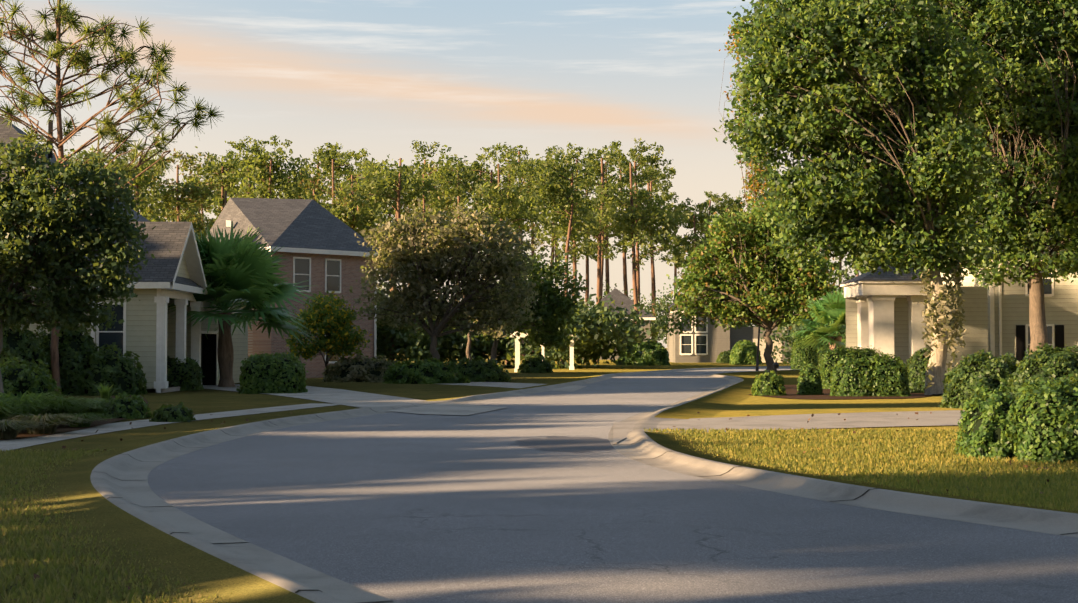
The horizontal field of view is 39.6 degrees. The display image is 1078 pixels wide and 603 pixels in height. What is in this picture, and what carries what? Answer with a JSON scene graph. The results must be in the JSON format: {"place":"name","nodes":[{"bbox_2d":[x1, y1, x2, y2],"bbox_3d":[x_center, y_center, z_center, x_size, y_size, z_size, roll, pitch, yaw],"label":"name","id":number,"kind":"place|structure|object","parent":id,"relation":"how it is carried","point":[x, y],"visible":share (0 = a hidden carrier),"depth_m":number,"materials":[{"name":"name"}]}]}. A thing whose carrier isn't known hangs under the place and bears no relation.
{"place":"outdoors","nodes":[
{"label":"outdoors","id":0,"kind":"place"},
{"bbox_2d":[0,403,339,450],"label":"pavement","id":1,"kind":"structure","parent":0,"point":[9,444],"depth_m":31.49,"materials":[{"name":"concrete"}]},
{"bbox_2d":[149,402,195,421],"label":"shrub","id":2,"kind":"object","parent":1,"relation":"on","point":[169,413],"visible":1,"depth_m":33.55,"materials":[{"name":"green plant"}]},
{"bbox_2d":[0,348,1066,602],"bbox_3d":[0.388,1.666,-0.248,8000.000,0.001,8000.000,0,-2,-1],"label":"ground","id":3,"kind":"structure","parent":0,"point":[208,400],"depth_m":46.32,"materials":[{"name":"grey concrete"}]},
{"bbox_2d":[0,319,51,374],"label":"shrub","id":4,"kind":"object","parent":3,"relation":"on","point":[26,344],"visible":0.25,"depth_m":50.79,"materials":[{"name":"green plant"}]},
{"bbox_2d":[39,317,99,395],"bbox_3d":[-16.806,1.704,53.110,2.842,3.316,2.982,1,-2,-40],"label":"shrub","id":5,"kind":"object","parent":3,"relation":"on","point":[75,348],"visible":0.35,"depth_m":52.22,"materials":[{"name":"green plant"}]},
{"bbox_2d":[0,395,147,439],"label":"mulch bed","id":6,"kind":"object","parent":3,"relation":"on","point":[61,428],"visible":0.23,"depth_m":30.91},
{"bbox_2d":[0,354,62,412],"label":"shrub","id":7,"kind":"object","parent":6,"relation":"on","point":[16,379],"visible":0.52,"depth_m":38.11,"materials":[{"name":"green plant"}]},
{"bbox_2d":[100,391,151,418],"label":"shrub","id":8,"kind":"object","parent":6,"relation":"on","point":[137,409],"visible":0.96,"depth_m":35.15,"materials":[{"name":"green plant"}]},
{"bbox_2d":[0,134,170,396],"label":"oak tree","id":9,"kind":"object","parent":3,"relation":"on","point":[59,235],"visible":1,"depth_m":34.63,"materials":[{"name":"green plant"}]},
{"bbox_2d":[75,342,146,395],"bbox_3d":[-15.123,2.389,52.897,2.433,1.906,2.553,0,-2,-1],"label":"shrub","id":10,"kind":"object","parent":3,"relation":"on","point":[117,370],"visible":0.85,"depth_m":52.23,"materials":[{"name":"green plant"}]},
{"bbox_2d":[0,0,223,394],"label":"tall pine tree","id":11,"kind":"object","parent":3,"relation":"on","point":[78,58],"visible":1,"depth_m":51.53,"materials":[{"name":"green plant"}]},
{"bbox_2d":[0,118,248,392],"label":"house","id":12,"kind":"structure","parent":3,"relation":"on","point":[150,334],"depth_m":56.85,"materials":[{"name":"beige paint"}]},
{"bbox_2d":[0,448,257,602],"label":"turf","id":13,"kind":"structure","parent":3,"relation":"on","point":[52,587],"depth_m":11.54,"materials":[{"name":"green plant"}]},
{"bbox_2d":[167,356,204,390],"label":"hedge","id":14,"kind":"object","parent":3,"relation":"on","point":[187,376],"visible":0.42,"depth_m":58.09,"materials":[{"name":"green plant"}]},
{"bbox_2d":[167,221,318,386],"bbox_3d":[-12.906,0.067,62.943,7.668,7.096,7.133,1,-2,-29],"label":"palm tree","id":15,"kind":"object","parent":3,"relation":"on","point":[240,268],"depth_m":62.14,"materials":[{"name":"green plant"}]},
{"bbox_2d":[0,354,530,438],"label":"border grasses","id":16,"kind":"object","parent":3,"relation":"on","point":[20,412],"visible":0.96,"depth_m":30.59,"materials":[{"name":"green plant"}]},
{"bbox_2d":[236,350,307,393],"bbox_3d":[-9.742,2.593,54.990,2.522,1.631,2.640,0,-2,-1],"label":"hedge","id":17,"kind":"object","parent":3,"relation":"on","point":[276,372],"visible":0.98,"depth_m":54.00,"materials":[{"name":"green plant"}]},
{"bbox_2d":[206,191,378,377],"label":"brick house","id":18,"kind":"structure","parent":3,"relation":"on","point":[323,249],"depth_m":83.81,"materials":[{"name":"beige"}]},
{"bbox_2d":[283,291,371,374],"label":"tree","id":19,"kind":"object","parent":3,"relation":"on","point":[334,326],"visible":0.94,"depth_m":72.90,"materials":[{"name":"green plant"}]},
{"bbox_2d":[203,384,507,414],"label":"drive","id":20,"kind":"structure","parent":3,"relation":"on","point":[348,398],"depth_m":45.72,"materials":[{"name":"concrete"}]},
{"bbox_2d":[322,354,400,381],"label":"bush","id":21,"kind":"object","parent":3,"relation":"on","point":[367,369],"visible":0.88,"depth_m":72.22,"materials":[{"name":"green plant"}]},
{"bbox_2d":[0,366,818,602],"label":"kerb","id":22,"kind":"structure","parent":3,"relation":"on","point":[253,573],"depth_m":13.56,"materials":[{"name":"concrete"}]},
{"bbox_2d":[106,384,575,602],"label":"kerb joints","id":23,"kind":"object","parent":22,"relation":"attached to","point":[297,591],"visible":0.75,"depth_m":12.77,"materials":[{"name":"grey concrete"}]},
{"bbox_2d":[382,358,469,383],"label":"bush","id":24,"kind":"object","parent":3,"relation":"on","point":[429,371],"visible":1,"depth_m":69.00,"materials":[{"name":"green plant"}]},
{"bbox_2d":[349,198,549,360],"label":"oak tree","id":25,"kind":"object","parent":3,"relation":"on","point":[420,268],"visible":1,"depth_m":73.31,"materials":[{"name":"green plant"}]},
{"bbox_2d":[451,356,511,381],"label":"bush","id":26,"kind":"object","parent":3,"relation":"on","point":[478,369],"visible":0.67,"depth_m":72.35,"materials":[{"name":"green plant"}]},
{"bbox_2d":[458,279,517,359],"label":"tree","id":27,"kind":"object","parent":3,"relation":"on","point":[484,333],"visible":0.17,"depth_m":81.77,"materials":[{"name":"brown plant"}]},
{"bbox_2d":[64,135,949,368],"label":"trees","id":28,"kind":"object","parent":3,"relation":"on","point":[368,193],"visible":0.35,"depth_m":140.78,"materials":[{"name":"green plant"}]},
{"bbox_2d":[446,382,585,391],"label":"drive","id":29,"kind":"structure","parent":3,"relation":"on","point":[525,385],"depth_m":65.31,"materials":[{"name":"concrete"}]},
{"bbox_2d":[510,331,527,371],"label":"sign post","id":30,"kind":"object","parent":3,"relation":"on","point":[517,353],"visible":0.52,"depth_m":100.81,"materials":[{"name":"white metal"}]},
{"bbox_2d":[471,246,592,360],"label":"oak tree","id":31,"kind":"object","parent":3,"relation":"on","point":[554,309],"visible":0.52,"depth_m":97.55,"materials":[{"name":"green plant"}]},
{"bbox_2d":[517,354,552,372],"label":"bush","id":32,"kind":"object","parent":3,"relation":"on","point":[533,363],"visible":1,"depth_m":98.19,"materials":[{"name":"green plant"}]},
{"bbox_2d":[6,412,1077,599],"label":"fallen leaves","id":33,"kind":"object","parent":3,"relation":"on","point":[121,439],"visible":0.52,"depth_m":24.02,"materials":[{"name":"brown plant"}]},
{"bbox_2d":[569,337,578,369],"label":"sign post","id":34,"kind":"object","parent":3,"relation":"on","point":[571,366],"visible":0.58,"depth_m":111.64,"materials":[{"name":"white metal"}]},
{"bbox_2d":[616,339,669,365],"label":"hedge","id":35,"kind":"object","parent":3,"relation":"on","point":[655,354],"visible":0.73,"depth_m":138.26,"materials":[{"name":"green plant"}]},
{"bbox_2d":[716,350,730,362],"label":"hedge","id":36,"kind":"object","parent":3,"relation":"on","point":[723,357],"visible":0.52,"depth_m":160.46,"materials":[{"name":"green plant"}]},
{"bbox_2d":[729,340,761,364],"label":"hedge","id":37,"kind":"object","parent":3,"relation":"on","point":[743,352],"visible":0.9,"depth_m":145.05,"materials":[{"name":"green plant"}]},
{"bbox_2d":[719,5,778,370],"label":"feathery tree","id":38,"kind":"object","parent":3,"relation":"on","point":[753,186],"visible":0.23,"depth_m":105.03,"materials":[{"name":"green plant"}]},
{"bbox_2d":[659,192,843,372],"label":"street tree","id":39,"kind":"object","parent":3,"relation":"on","point":[728,285],"visible":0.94,"depth_m":94.53,"materials":[{"name":"green plant"}]},
{"bbox_2d":[773,362,779,373],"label":"yard lamp","id":40,"kind":"object","parent":3,"relation":"on","point":[775,365],"visible":0.77,"depth_m":77.70,"materials":[{"name":"black metal"}]},
{"bbox_2d":[613,410,967,443],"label":"drive","id":41,"kind":"structure","parent":3,"relation":"on","point":[621,430],"depth_m":33.38,"materials":[{"name":"concrete"}]},
{"bbox_2d":[790,332,818,369],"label":"hedge ball","id":42,"kind":"object","parent":3,"relation":"on","point":[800,356],"visible":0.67,"depth_m":112.67,"materials":[{"name":"green plant"}]},
{"bbox_2d":[787,290,845,352],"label":"palm","id":43,"kind":"object","parent":3,"relation":"on","point":[831,308],"visible":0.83,"depth_m":69.31,"materials":[{"name":"green plant"}]},
{"bbox_2d":[608,369,1077,537],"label":"kerb","id":44,"kind":"structure","parent":3,"relation":"on","point":[647,447],"depth_m":18.31,"materials":[{"name":"concrete"}]},
{"bbox_2d":[620,398,1077,534],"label":"kerb joints","id":45,"kind":"object","parent":44,"relation":"on","point":[864,493],"visible":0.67,"depth_m":16.39,"materials":[{"name":"grey concrete"}]},
{"bbox_2d":[749,385,936,398],"bbox_3d":[11.964,3.410,57.275,6.871,0.001,19.992,0,-2,13],"label":"mulch bed","id":46,"kind":"object","parent":3,"relation":"on","point":[791,391],"visible":0.42,"depth_m":50.43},
{"bbox_2d":[751,370,786,395],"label":"hedge","id":47,"kind":"object","parent":46,"relation":"on","point":[768,384],"visible":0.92,"depth_m":51.51,"materials":[{"name":"green plant"}]},
{"bbox_2d":[797,361,823,394],"bbox_3d":[9.548,2.711,52.781,0.900,1.219,1.155,0,-2,-1],"label":"hedge ball","id":48,"kind":"object","parent":46,"relation":"on","point":[809,380],"visible":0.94,"depth_m":52.42,"materials":[{"name":"green plant"}]},
{"bbox_2d":[864,353,911,395],"bbox_3d":[11.840,2.515,51.328,1.682,1.524,1.759,0,-2,-1],"label":"round hedge","id":49,"kind":"object","parent":46,"relation":"on","point":[890,374],"visible":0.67,"depth_m":50.67,"materials":[{"name":"green plant"}]},
{"bbox_2d":[906,348,947,392],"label":"dark hedge","id":50,"kind":"object","parent":46,"relation":"on","point":[917,365],"visible":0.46,"depth_m":54.53,"materials":[{"name":"green plant"}]},
{"bbox_2d":[817,345,882,388],"bbox_3d":[12.569,2.655,60.315,2.708,1.798,1.895,0,-2,-1],"label":"hedge","id":51,"kind":"object","parent":3,"relation":"on","point":[831,358],"visible":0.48,"depth_m":59.80,"materials":[{"name":"green plant"}]},
{"bbox_2d":[829,355,875,395],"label":"round hedge","id":52,"kind":"object","parent":3,"relation":"on","point":[850,376],"visible":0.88,"depth_m":50.69,"materials":[{"name":"green plant"}]},
{"bbox_2d":[644,427,1077,511],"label":"turf","id":53,"kind":"structure","parent":3,"relation":"on","point":[761,445],"depth_m":21.26,"materials":[{"name":"green plant"}]},
{"bbox_2d":[713,0,1018,394],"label":"tree","id":54,"kind":"object","parent":3,"relation":"on","point":[868,96],"visible":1,"depth_m":51.72,"materials":[{"name":"green plant"}]},
{"bbox_2d":[918,259,965,388],"bbox_3d":[14.049,0.780,52.183,1.624,4.500,3.246,-1,-2,17],"label":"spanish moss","id":55,"kind":"object","parent":54,"relation":"attached to","point":[931,314],"visible":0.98,"depth_m":51.40,"materials":[{"name":"beige plant"}]},
{"bbox_2d":[751,0,1077,359],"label":"tree","id":56,"kind":"object","parent":3,"relation":"on","point":[1029,115],"visible":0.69,"depth_m":58.63,"materials":[{"name":"green plant"}]},
{"bbox_2d":[838,221,1077,383],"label":"house porch","id":57,"kind":"object","parent":3,"relation":"on","point":[883,313],"visible":0.5,"depth_m":65.23,"materials":[{"name":"beige paint"}]},
{"bbox_2d":[938,349,1018,408],"bbox_3d":[12.493,2.157,41.675,2.713,1.659,2.884,0,-2,-1],"label":"shrub","id":58,"kind":"object","parent":3,"relation":"on","point":[966,375],"visible":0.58,"depth_m":41.05,"materials":[{"name":"green plant"}]},
{"bbox_2d":[961,425,1071,467],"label":"mulch","id":59,"kind":"object","parent":3,"relation":"on","point":[1010,462],"depth_m":21.51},
{"bbox_2d":[954,378,1018,459],"bbox_3d":[6.926,1.770,22.722,1.128,1.229,1.635,0,-2,-1],"label":"shrub","id":60,"kind":"object","parent":59,"relation":"on","point":[985,423],"visible":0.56,"depth_m":22.29,"materials":[{"name":"green plant"}]},
{"bbox_2d":[1005,374,1077,463],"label":"shrub","id":61,"kind":"object","parent":59,"relation":"on","point":[1047,414],"visible":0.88,"depth_m":21.46,"materials":[{"name":"green plant"}]},
{"bbox_2d":[1009,343,1077,399],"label":"shrub","id":62,"kind":"object","parent":3,"relation":"on","point":[1050,364],"visible":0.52,"depth_m":39.64,"materials":[{"name":"green plant"}]},
{"bbox_2d":[0,0,1073,347],"label":"sky","id":63,"kind":"structure","parent":0,"point":[380,77],"materials":[{"name":"blue"}]},
{"bbox_2d":[148,368,1077,602],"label":"road","id":64,"kind":"structure","parent":0,"point":[550,497],"depth_m":14.28,"materials":[{"name":"grey asphalt"}]},
{"bbox_2d":[583,288,655,359],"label":"house","id":65,"kind":"structure","parent":0,"point":[618,297],"depth_m":206.68,"materials":[{"name":"beige"}]},
{"bbox_2d":[661,294,793,362],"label":"house","id":66,"kind":"structure","parent":0,"point":[709,344],"depth_m":165.06,"materials":[{"name":"beige paint"}]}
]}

